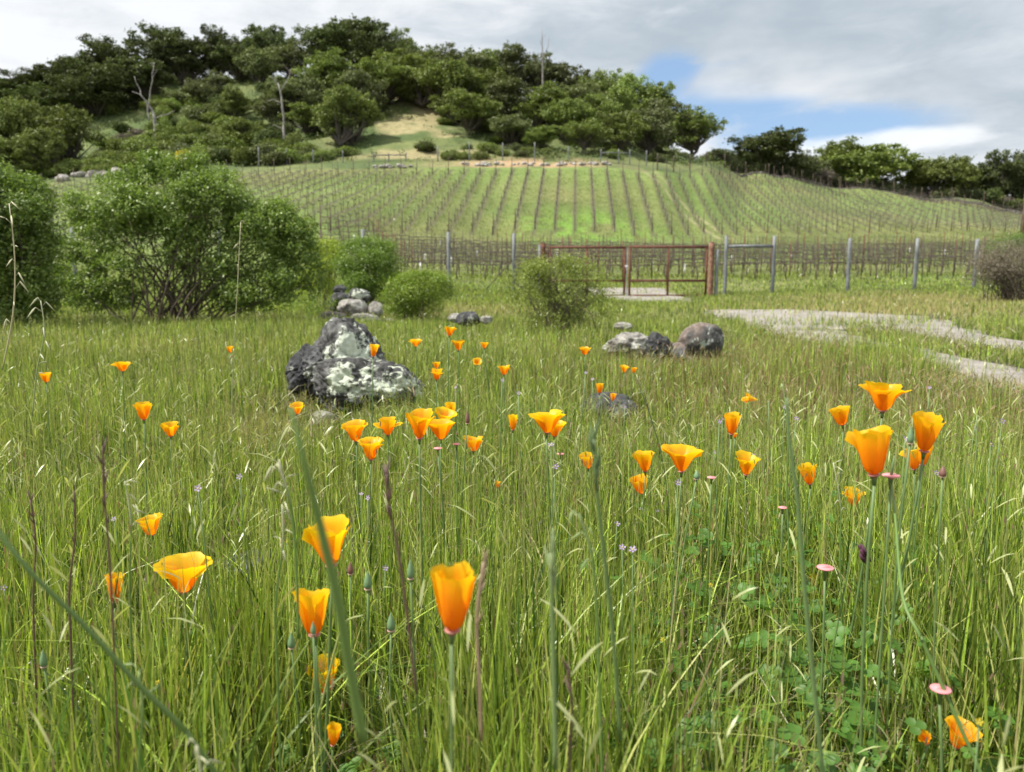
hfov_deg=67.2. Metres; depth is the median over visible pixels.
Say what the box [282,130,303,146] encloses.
hill bush
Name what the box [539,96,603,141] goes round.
oak tree
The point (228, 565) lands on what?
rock
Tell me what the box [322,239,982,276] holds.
trellis row
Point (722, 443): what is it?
lilac flower
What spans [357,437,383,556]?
poppy flower
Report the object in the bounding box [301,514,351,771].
poppy flower
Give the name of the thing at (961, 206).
trellis row
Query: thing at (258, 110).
hill bush
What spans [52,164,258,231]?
trellis row
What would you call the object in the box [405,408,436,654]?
poppy flower
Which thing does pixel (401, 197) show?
trellis row
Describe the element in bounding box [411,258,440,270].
grapevine
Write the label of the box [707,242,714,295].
gate post
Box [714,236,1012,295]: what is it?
deer fence
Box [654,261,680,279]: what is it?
grapevine
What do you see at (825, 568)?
spent poppy
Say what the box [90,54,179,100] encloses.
oak tree
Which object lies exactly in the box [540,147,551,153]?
hill bush
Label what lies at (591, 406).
lilac flower
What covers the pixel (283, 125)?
dead tree
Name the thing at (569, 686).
grass stalk
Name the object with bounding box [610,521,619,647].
lilac flower
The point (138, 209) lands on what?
leafy shrub
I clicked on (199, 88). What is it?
oak tree
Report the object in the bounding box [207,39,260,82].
oak tree
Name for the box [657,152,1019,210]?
hill fence
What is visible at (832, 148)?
oak tree
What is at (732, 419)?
poppy flower
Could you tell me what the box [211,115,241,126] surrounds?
hill bush
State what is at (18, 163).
oak tree
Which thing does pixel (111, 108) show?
hill bush
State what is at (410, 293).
round shrub
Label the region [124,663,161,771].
grass stalk
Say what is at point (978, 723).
yellow flower
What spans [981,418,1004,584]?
lilac flower
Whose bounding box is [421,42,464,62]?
oak tree
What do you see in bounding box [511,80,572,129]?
oak tree
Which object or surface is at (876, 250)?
trellis row
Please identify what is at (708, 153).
hill bush
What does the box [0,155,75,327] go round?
leafy shrub
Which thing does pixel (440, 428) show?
poppy flower
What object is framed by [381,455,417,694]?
grass stalk
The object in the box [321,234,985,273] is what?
trellis row
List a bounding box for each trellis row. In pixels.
[46,167,115,193]
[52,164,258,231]
[61,158,274,234]
[69,158,290,240]
[98,161,305,236]
[126,157,321,237]
[155,160,337,245]
[209,158,353,226]
[210,165,369,241]
[251,164,385,240]
[297,168,399,219]
[319,203,1010,252]
[319,224,1002,263]
[320,206,1009,254]
[320,211,1007,256]
[320,218,1004,258]
[320,229,1023,265]
[320,230,1008,268]
[320,237,984,279]
[321,232,1018,271]
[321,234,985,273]
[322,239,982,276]
[330,159,416,224]
[331,230,1004,261]
[368,159,432,229]
[401,157,448,232]
[427,160,464,222]
[448,160,480,226]
[472,166,495,230]
[493,164,511,233]
[515,166,527,228]
[535,157,543,221]
[591,158,594,225]
[607,157,614,226]
[623,169,634,229]
[638,168,652,225]
[653,168,671,233]
[666,165,688,233]
[679,171,703,231]
[690,163,722,233]
[702,163,736,232]
[711,161,750,226]
[719,164,768,232]
[729,172,780,230]
[737,167,797,232]
[746,175,809,229]
[756,168,826,233]
[765,164,837,231]
[774,172,853,230]
[782,166,870,232]
[793,176,880,230]
[801,178,895,231]
[812,174,912,232]
[820,178,928,232]
[827,183,936,229]
[838,186,952,230]
[845,182,968,229]
[856,182,983,231]
[867,180,990,230]
[882,185,1006,230]
[893,184,1021,231]
[904,185,1019,223]
[915,187,1018,224]
[930,190,1021,224]
[942,192,1020,221]
[953,191,1018,218]
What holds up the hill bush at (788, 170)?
on the ground at (396, 136)
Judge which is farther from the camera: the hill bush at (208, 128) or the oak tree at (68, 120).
the hill bush at (208, 128)
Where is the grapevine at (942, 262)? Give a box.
[928,257,956,274]
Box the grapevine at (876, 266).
[863,259,891,279]
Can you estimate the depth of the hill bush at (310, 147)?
117.30 m
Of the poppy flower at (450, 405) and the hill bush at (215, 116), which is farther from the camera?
the hill bush at (215, 116)
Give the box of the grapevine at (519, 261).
[506,256,532,273]
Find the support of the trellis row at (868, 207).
on the ground at (396, 136)
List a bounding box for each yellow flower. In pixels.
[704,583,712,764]
[974,718,983,771]
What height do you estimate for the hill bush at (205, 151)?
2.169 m
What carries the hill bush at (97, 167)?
on the ground at (396, 136)
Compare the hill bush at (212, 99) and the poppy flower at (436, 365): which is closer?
the poppy flower at (436, 365)
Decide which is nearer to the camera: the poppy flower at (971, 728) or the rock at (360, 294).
the poppy flower at (971, 728)
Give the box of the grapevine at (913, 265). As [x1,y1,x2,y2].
[901,259,926,275]
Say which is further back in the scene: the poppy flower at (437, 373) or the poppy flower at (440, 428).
the poppy flower at (437, 373)
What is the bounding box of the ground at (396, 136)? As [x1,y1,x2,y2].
[0,76,1023,771]
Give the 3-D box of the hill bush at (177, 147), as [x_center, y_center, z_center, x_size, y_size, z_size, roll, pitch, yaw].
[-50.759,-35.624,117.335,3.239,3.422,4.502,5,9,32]
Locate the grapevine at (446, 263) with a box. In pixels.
[432,257,460,274]
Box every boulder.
[285,343,323,402]
[310,356,424,418]
[313,317,385,409]
[678,322,723,363]
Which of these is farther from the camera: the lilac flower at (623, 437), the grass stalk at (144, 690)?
the lilac flower at (623, 437)
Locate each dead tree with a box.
[132,65,173,138]
[267,69,290,139]
[539,35,548,84]
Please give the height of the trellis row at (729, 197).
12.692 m
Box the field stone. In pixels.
[55,174,69,181]
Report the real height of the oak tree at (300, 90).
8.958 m
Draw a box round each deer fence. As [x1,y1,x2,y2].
[17,226,540,291]
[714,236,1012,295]
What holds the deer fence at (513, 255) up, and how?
on the ground at (396, 136)
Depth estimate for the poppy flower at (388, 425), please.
1.60 m
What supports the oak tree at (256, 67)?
on the ground at (396, 136)
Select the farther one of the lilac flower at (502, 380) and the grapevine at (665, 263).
the grapevine at (665, 263)
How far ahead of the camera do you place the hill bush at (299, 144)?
117.96 m
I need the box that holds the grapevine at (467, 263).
[455,257,478,271]
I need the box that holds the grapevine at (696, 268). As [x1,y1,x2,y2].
[683,263,704,278]
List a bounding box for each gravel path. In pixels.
[770,329,1023,394]
[900,329,1023,351]
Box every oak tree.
[0,62,62,91]
[0,76,34,100]
[0,80,100,115]
[0,94,52,169]
[0,104,15,139]
[0,135,41,174]
[6,93,48,115]
[7,125,67,175]
[28,103,106,160]
[42,64,148,117]
[45,50,104,79]
[76,33,142,68]
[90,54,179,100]
[121,19,206,84]
[154,48,217,85]
[178,67,235,103]
[191,23,240,75]
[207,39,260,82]
[214,83,250,117]
[218,117,267,133]
[232,44,283,91]
[240,94,297,121]
[241,22,298,75]
[260,71,326,107]
[263,38,314,77]
[277,102,324,134]
[290,47,352,102]
[291,16,352,59]
[309,83,384,146]
[324,13,393,72]
[330,67,390,111]
[350,57,415,104]
[366,37,418,54]
[372,47,436,70]
[386,25,422,52]
[396,43,439,64]
[398,67,466,108]
[410,57,487,115]
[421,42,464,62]
[427,80,472,124]
[432,45,498,74]
[435,88,502,134]
[462,48,506,74]
[473,67,511,98]
[484,75,531,117]
[486,113,538,144]
[494,40,538,88]
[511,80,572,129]
[516,51,560,90]
[522,124,559,147]
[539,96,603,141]
[546,60,590,89]
[553,80,610,103]
[557,117,613,153]
[571,67,622,102]
[579,84,640,137]
[594,107,651,151]
[607,70,653,106]
[621,99,677,154]
[630,79,676,116]
[639,96,694,147]
[664,105,728,159]
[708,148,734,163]
[723,125,807,173]
[734,151,772,172]
[780,149,823,178]
[810,155,833,175]
[813,135,866,169]
[818,143,923,186]
[892,156,936,189]
[909,153,983,190]
[975,148,1023,196]
[976,176,989,188]
[987,149,1023,199]
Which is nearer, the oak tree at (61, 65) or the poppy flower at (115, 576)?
the poppy flower at (115, 576)
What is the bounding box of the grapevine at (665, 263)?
[651,257,679,276]
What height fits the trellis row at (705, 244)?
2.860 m
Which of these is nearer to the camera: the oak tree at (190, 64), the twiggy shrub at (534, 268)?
the twiggy shrub at (534, 268)
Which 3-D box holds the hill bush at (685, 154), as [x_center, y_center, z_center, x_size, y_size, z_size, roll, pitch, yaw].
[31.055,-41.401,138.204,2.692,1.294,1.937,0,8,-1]
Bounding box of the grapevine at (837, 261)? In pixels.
[825,255,844,272]
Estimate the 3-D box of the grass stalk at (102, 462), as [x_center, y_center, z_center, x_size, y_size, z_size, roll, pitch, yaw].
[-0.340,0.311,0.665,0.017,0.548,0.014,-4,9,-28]
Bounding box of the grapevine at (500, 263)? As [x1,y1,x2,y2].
[485,258,511,277]
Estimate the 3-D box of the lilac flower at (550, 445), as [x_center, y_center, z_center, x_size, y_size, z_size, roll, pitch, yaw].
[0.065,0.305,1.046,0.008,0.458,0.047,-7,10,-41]
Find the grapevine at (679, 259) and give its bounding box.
[665,256,690,272]
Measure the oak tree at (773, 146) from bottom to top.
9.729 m
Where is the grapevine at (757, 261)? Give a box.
[743,255,764,272]
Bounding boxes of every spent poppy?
[433,447,444,545]
[453,443,459,534]
[557,453,563,558]
[706,476,715,600]
[777,506,786,633]
[816,564,833,749]
[871,455,900,767]
[929,683,951,771]
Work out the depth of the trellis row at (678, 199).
93.95 m
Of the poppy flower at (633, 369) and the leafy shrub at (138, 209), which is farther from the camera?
the leafy shrub at (138, 209)
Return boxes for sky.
[0,0,1023,195]
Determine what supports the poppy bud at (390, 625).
on the ground at (396, 136)
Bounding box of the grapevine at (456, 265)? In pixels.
[441,259,470,278]
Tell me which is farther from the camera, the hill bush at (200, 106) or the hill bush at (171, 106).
the hill bush at (171, 106)
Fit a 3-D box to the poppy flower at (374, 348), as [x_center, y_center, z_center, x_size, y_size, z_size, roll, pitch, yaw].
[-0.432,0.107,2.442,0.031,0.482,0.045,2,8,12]
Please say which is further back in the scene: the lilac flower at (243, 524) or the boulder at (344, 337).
the boulder at (344, 337)
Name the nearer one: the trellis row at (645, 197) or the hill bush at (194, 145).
the trellis row at (645, 197)
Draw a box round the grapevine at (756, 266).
[741,259,771,278]
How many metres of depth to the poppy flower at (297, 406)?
2.29 m
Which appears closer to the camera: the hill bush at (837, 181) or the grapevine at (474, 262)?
the grapevine at (474, 262)
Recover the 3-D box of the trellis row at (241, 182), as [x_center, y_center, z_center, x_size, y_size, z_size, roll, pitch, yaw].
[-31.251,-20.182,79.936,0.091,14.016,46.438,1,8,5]
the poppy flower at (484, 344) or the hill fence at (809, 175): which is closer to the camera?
the poppy flower at (484, 344)
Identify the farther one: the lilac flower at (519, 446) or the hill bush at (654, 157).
the hill bush at (654, 157)
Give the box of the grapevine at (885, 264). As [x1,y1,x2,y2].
[872,259,899,274]
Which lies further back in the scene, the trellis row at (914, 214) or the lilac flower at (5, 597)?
the trellis row at (914, 214)
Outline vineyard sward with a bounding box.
[9,169,1023,277]
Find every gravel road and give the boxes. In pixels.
[590,288,688,301]
[704,309,979,330]
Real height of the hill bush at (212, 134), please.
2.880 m
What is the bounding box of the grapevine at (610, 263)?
[596,258,621,275]
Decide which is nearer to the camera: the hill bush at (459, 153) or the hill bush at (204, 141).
the hill bush at (459, 153)
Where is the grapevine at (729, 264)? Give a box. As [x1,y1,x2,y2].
[714,261,741,276]
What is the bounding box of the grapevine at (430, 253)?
[418,250,440,266]
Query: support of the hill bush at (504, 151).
on the ground at (396, 136)
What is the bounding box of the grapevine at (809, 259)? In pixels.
[798,256,823,273]
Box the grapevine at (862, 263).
[852,256,875,271]
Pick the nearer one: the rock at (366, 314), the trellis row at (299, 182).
the rock at (366, 314)
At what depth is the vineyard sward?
81.10 m
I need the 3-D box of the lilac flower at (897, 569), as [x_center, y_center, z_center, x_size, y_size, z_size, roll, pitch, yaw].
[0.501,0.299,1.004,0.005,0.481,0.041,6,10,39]
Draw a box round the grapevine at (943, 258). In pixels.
[933,256,956,272]
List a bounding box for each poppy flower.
[39,372,50,455]
[104,572,123,654]
[110,361,130,473]
[133,401,151,538]
[135,512,167,606]
[153,551,212,759]
[159,421,178,494]
[226,346,232,397]
[289,401,304,465]
[292,588,329,771]
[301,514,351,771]
[307,653,342,763]
[326,721,341,771]
[341,419,367,554]
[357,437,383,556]
[370,344,379,436]
[373,416,401,525]
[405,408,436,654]
[408,339,421,407]
[429,406,456,489]
[429,418,454,559]
[430,560,476,771]
[431,368,442,418]
[432,362,439,402]
[444,326,456,439]
[445,402,460,496]
[451,340,464,447]
[463,435,482,499]
[472,358,481,405]
[480,342,489,404]
[491,481,500,521]
[497,365,509,458]
[508,414,517,496]
[528,409,565,531]
[550,420,565,535]
[579,347,590,418]
[580,451,592,490]
[596,383,603,431]
[610,393,615,403]
[620,365,630,416]
[628,367,636,422]
[629,474,647,549]
[632,450,654,572]
[661,444,703,658]
[718,411,740,587]
[723,433,736,520]
[735,450,759,556]
[741,396,749,428]
[746,392,757,445]
[797,462,816,549]
[828,405,849,573]
[829,380,910,727]
[842,486,865,521]
[845,425,892,765]
[875,411,945,681]
[898,448,918,587]
[905,443,933,612]
[917,730,931,771]
[944,715,982,770]
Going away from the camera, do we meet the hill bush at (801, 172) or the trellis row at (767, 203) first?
the trellis row at (767, 203)
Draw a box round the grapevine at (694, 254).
[684,252,705,265]
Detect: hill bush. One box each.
[31,166,52,175]
[47,166,76,176]
[48,158,82,171]
[75,162,110,169]
[78,158,97,171]
[80,165,112,171]
[86,152,109,158]
[87,136,122,148]
[89,156,119,164]
[95,151,118,162]
[102,100,123,114]
[105,137,127,151]
[106,120,132,133]
[108,133,133,140]
[109,163,125,167]
[117,134,158,153]
[117,151,140,164]
[119,134,142,139]
[120,154,153,168]
[127,128,145,137]
[138,99,164,109]
[138,139,175,152]
[139,98,164,105]
[142,124,180,139]
[143,118,162,132]
[148,94,163,100]
[150,104,174,120]
[150,131,180,143]
[152,100,178,112]
[157,130,181,142]
[159,115,172,127]
[160,89,187,104]
[162,98,182,108]
[165,140,189,152]
[168,118,179,126]
[175,133,200,143]
[176,117,192,134]
[178,147,199,153]
[179,105,207,122]
[183,123,214,132]
[184,95,208,107]
[185,121,203,136]
[188,143,201,148]
[190,143,207,151]
[191,103,206,112]
[192,135,218,146]
[198,103,211,110]
[198,131,223,143]
[200,112,223,122]
[201,148,217,160]
[206,104,229,116]
[206,145,232,162]
[207,93,221,105]
[207,112,230,121]
[210,125,220,135]
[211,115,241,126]
[213,135,247,150]
[219,129,254,145]
[229,145,256,165]
[239,101,250,113]
[243,121,264,134]
[244,131,256,144]
[245,139,284,162]
[250,97,261,105]
[252,127,284,144]
[253,100,269,115]
[254,81,268,93]
[258,137,283,145]
[259,148,294,164]
[262,121,281,138]
[262,148,306,162]
[269,114,281,123]
[275,143,298,153]
[277,119,294,137]
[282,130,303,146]
[293,142,309,150]
[295,150,309,159]
[299,142,320,152]
[302,149,333,160]
[330,147,347,155]
[337,146,360,155]
[413,139,435,148]
[413,143,436,151]
[436,116,453,124]
[439,152,450,159]
[443,151,454,159]
[454,152,463,159]
[460,143,472,148]
[461,151,471,159]
[472,151,482,159]
[475,142,489,151]
[480,151,490,157]
[484,142,500,151]
[489,135,505,142]
[489,147,500,153]
[496,149,510,155]
[508,142,523,151]
[511,149,531,156]
[517,147,539,152]
[531,141,549,149]
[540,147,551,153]
[606,148,622,157]
[648,153,668,162]
[655,149,668,154]
[666,150,674,160]
[678,152,691,157]
[697,147,727,161]
[725,152,736,166]
[728,154,744,171]
[740,159,770,172]
[743,163,761,173]
[763,164,780,174]
[774,164,799,176]
[790,167,807,177]
[802,174,819,182]
[812,168,837,183]
[826,174,845,187]
[842,180,857,186]
[858,180,881,188]
[878,177,897,186]
[880,181,901,192]
[902,183,926,197]
[917,189,935,198]
[926,187,961,198]
[953,187,974,197]
[967,183,983,198]
[968,187,1003,203]
[990,194,1007,204]
[990,199,1023,209]
[996,195,1014,201]
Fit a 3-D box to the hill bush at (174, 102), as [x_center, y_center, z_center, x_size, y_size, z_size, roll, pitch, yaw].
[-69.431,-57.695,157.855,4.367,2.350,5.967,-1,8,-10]
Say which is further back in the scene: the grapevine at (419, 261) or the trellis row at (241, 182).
the trellis row at (241, 182)
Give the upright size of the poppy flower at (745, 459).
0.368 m
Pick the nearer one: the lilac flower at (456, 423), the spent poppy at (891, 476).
the spent poppy at (891, 476)
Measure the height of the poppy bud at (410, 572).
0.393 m
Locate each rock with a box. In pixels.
[224,549,277,579]
[311,410,335,427]
[320,311,344,320]
[330,292,349,311]
[333,285,346,292]
[337,299,368,317]
[349,288,370,302]
[350,313,378,321]
[368,301,383,316]
[448,313,458,322]
[455,311,479,326]
[480,316,492,323]
[579,392,637,430]
[601,332,647,358]
[613,322,631,329]
[645,332,672,359]
[667,342,687,361]
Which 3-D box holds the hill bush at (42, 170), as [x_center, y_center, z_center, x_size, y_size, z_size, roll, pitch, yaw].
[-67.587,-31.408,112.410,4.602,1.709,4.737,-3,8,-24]
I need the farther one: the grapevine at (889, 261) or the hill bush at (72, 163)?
the hill bush at (72, 163)
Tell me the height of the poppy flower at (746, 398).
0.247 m
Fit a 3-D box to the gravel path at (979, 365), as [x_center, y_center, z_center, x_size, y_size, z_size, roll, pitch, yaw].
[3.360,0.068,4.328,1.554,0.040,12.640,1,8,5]
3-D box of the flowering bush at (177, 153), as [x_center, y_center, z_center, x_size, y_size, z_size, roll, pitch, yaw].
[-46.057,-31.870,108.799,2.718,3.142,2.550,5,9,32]
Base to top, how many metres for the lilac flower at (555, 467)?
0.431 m
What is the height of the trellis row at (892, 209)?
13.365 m
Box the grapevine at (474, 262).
[459,260,486,273]
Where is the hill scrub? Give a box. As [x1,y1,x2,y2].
[20,74,729,180]
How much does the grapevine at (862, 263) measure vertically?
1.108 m
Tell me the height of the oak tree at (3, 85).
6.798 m
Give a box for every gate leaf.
[546,246,628,295]
[628,246,708,295]
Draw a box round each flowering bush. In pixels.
[157,150,173,158]
[174,149,190,168]
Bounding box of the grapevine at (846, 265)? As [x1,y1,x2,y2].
[831,259,862,277]
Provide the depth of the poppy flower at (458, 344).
2.65 m
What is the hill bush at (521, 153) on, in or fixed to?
on the ground at (396, 136)
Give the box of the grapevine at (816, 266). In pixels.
[804,260,831,279]
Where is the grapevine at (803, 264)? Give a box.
[791,260,817,275]
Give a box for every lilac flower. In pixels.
[0,585,16,669]
[111,517,132,618]
[194,485,214,685]
[236,473,249,593]
[359,492,363,551]
[365,495,372,620]
[383,565,387,642]
[455,386,458,491]
[499,378,503,514]
[517,391,526,537]
[548,443,563,692]
[553,463,558,520]
[573,371,586,511]
[591,378,593,452]
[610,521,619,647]
[619,544,625,682]
[621,406,624,487]
[629,546,636,741]
[668,479,680,675]
[705,451,715,577]
[715,419,721,622]
[721,418,723,477]
[768,401,770,485]
[778,406,785,567]
[778,416,798,584]
[888,425,910,572]
[888,436,906,730]
[925,386,931,469]
[928,470,938,603]
[960,426,975,542]
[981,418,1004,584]
[981,443,992,622]
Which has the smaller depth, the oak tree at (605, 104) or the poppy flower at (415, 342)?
the poppy flower at (415, 342)
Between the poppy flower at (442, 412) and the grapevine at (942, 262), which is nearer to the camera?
the poppy flower at (442, 412)
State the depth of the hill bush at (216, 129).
131.74 m
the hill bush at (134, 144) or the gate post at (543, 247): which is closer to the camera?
the gate post at (543, 247)
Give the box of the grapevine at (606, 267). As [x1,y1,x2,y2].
[594,263,620,279]
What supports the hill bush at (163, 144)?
on the ground at (396, 136)
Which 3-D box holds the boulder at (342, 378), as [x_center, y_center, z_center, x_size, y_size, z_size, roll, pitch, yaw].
[-0.694,0.023,3.655,0.554,0.326,0.420,11,7,-2]
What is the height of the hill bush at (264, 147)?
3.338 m
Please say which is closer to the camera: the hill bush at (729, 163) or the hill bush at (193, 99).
the hill bush at (729, 163)
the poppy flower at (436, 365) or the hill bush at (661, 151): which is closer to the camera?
the poppy flower at (436, 365)
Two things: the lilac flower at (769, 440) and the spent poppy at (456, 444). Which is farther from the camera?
the lilac flower at (769, 440)
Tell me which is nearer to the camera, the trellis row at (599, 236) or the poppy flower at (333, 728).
the poppy flower at (333, 728)
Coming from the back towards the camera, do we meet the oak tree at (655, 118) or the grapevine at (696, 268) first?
the oak tree at (655, 118)
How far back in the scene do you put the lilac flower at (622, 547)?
0.93 m
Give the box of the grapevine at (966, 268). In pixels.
[955,262,971,277]
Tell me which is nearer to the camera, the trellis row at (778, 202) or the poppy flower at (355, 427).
the poppy flower at (355, 427)
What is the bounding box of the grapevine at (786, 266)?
[775,260,800,279]
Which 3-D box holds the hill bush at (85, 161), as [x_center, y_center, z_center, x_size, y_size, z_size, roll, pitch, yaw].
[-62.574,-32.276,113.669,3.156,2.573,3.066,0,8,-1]
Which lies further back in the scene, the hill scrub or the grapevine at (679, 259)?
the hill scrub
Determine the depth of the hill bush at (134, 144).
120.82 m
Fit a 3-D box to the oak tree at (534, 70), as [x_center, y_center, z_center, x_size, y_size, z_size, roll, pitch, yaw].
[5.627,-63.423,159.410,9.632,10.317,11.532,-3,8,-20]
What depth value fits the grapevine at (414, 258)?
46.23 m
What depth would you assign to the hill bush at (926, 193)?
155.65 m
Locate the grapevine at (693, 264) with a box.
[680,260,704,275]
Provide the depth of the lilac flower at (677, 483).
0.97 m
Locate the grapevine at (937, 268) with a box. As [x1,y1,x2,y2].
[924,263,949,278]
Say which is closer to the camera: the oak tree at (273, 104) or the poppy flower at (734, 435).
the poppy flower at (734, 435)
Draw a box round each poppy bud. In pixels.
[39,650,64,763]
[288,633,302,771]
[310,622,317,771]
[347,562,365,744]
[364,571,379,770]
[387,613,395,771]
[407,559,422,770]
[459,410,469,537]
[667,471,699,660]
[886,426,913,771]
[929,465,946,771]
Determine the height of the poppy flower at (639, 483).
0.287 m
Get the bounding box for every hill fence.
[258,142,646,166]
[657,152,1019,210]
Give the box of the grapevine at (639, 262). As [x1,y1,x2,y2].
[626,258,651,275]
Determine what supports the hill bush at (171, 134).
on the ground at (396, 136)
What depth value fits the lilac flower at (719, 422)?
1.32 m
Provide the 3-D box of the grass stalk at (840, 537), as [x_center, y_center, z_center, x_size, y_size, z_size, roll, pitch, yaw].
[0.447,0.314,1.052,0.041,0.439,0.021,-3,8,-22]
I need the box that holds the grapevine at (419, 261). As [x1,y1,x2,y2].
[406,259,430,272]
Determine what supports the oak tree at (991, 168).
on the ground at (396, 136)
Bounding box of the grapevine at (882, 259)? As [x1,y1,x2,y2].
[870,254,892,270]
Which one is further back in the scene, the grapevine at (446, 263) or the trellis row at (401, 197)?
the trellis row at (401, 197)
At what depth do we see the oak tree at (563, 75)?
154.54 m
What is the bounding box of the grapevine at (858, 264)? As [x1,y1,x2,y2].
[844,258,872,274]
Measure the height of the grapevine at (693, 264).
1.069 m
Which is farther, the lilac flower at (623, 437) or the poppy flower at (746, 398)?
the poppy flower at (746, 398)
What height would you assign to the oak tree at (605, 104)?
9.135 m
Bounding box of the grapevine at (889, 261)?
[877,255,899,271]
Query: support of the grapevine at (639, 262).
on the ground at (396, 136)
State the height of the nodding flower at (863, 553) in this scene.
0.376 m
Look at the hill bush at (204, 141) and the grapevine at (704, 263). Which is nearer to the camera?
the grapevine at (704, 263)
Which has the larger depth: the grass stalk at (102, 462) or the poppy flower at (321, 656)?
the poppy flower at (321, 656)
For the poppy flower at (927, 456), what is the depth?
1.18 m
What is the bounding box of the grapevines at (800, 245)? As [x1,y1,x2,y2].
[0,167,1021,256]
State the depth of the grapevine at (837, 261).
46.27 m
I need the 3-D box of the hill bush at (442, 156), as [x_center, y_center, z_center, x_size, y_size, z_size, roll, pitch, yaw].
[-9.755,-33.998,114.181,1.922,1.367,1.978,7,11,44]
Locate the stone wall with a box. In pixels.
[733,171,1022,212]
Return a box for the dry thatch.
[0,311,1023,771]
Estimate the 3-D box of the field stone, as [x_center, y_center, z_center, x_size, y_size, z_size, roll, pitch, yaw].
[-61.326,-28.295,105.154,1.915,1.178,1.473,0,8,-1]
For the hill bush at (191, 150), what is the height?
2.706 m
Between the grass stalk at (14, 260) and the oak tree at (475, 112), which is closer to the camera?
the grass stalk at (14, 260)
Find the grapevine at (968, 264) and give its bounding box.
[956,258,972,273]
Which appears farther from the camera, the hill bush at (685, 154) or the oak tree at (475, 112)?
the hill bush at (685, 154)
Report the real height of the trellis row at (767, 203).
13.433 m
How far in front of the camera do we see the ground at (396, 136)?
98.17 m
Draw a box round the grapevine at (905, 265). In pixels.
[892,259,922,278]
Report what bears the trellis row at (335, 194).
on the ground at (396, 136)
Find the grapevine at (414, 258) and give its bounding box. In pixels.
[400,253,428,270]
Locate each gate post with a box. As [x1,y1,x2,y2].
[541,243,545,284]
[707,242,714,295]
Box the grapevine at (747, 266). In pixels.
[737,260,760,275]
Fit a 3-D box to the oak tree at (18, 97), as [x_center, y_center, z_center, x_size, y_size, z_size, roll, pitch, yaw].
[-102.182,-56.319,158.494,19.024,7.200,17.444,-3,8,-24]
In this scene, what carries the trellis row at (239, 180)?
on the ground at (396, 136)
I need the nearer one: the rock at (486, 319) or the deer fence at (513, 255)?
the rock at (486, 319)
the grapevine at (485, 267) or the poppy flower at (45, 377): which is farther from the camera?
the grapevine at (485, 267)
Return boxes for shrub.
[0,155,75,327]
[43,143,334,323]
[282,291,347,316]
[294,236,347,310]
[328,234,415,312]
[374,264,458,322]
[494,246,622,333]
[962,236,1023,301]
[981,231,1023,292]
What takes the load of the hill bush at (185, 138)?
on the ground at (396, 136)
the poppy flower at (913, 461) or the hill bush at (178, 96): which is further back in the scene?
the hill bush at (178, 96)
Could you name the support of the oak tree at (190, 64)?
on the ground at (396, 136)
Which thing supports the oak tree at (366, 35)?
on the ground at (396, 136)
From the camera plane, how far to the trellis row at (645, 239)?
63.00 m
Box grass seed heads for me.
[0,286,1023,771]
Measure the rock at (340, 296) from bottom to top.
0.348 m
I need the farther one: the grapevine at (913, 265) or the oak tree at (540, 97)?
the oak tree at (540, 97)
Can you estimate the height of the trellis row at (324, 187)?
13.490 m
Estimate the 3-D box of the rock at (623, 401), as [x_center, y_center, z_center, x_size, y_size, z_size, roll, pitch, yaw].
[0.439,0.121,3.446,0.276,0.184,0.300,0,8,0]
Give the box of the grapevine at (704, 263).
[692,257,714,273]
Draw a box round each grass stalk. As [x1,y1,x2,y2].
[0,201,28,369]
[0,529,218,771]
[27,297,54,415]
[27,489,37,738]
[68,483,76,756]
[96,437,119,766]
[124,480,147,711]
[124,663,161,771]
[185,738,222,771]
[229,220,245,442]
[263,459,299,638]
[273,502,291,771]
[289,407,367,743]
[303,615,363,771]
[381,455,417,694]
[475,548,488,740]
[544,527,557,769]
[561,655,572,771]
[567,510,602,771]
[588,417,621,740]
[639,388,672,536]
[781,383,794,747]
[786,398,824,771]
[833,460,846,739]
[890,482,981,771]
[964,415,977,529]
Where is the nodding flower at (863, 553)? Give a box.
[821,542,871,736]
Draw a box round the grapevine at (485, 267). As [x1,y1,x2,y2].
[472,262,500,278]
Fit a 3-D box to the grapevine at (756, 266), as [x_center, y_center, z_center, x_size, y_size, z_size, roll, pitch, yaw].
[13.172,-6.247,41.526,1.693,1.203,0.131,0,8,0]
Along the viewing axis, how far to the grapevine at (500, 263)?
43.80 m
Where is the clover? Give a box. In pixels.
[10,483,1021,771]
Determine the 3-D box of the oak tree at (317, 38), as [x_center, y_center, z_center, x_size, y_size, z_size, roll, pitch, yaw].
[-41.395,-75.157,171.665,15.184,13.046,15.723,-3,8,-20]
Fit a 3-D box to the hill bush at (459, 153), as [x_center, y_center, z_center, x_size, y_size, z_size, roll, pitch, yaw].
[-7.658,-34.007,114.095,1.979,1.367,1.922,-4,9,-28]
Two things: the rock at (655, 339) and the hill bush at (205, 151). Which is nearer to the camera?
the rock at (655, 339)
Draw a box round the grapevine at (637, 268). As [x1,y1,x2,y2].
[631,264,649,278]
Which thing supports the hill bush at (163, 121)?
on the ground at (396, 136)
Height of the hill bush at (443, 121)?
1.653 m
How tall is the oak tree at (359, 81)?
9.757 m
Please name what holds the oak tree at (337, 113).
on the ground at (396, 136)
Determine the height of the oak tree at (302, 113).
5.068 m
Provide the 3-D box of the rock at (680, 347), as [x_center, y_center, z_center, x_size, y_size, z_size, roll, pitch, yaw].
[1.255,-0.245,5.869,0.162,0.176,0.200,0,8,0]
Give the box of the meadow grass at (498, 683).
[0,267,1023,771]
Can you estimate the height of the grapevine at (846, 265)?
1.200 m
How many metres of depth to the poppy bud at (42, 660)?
0.80 m

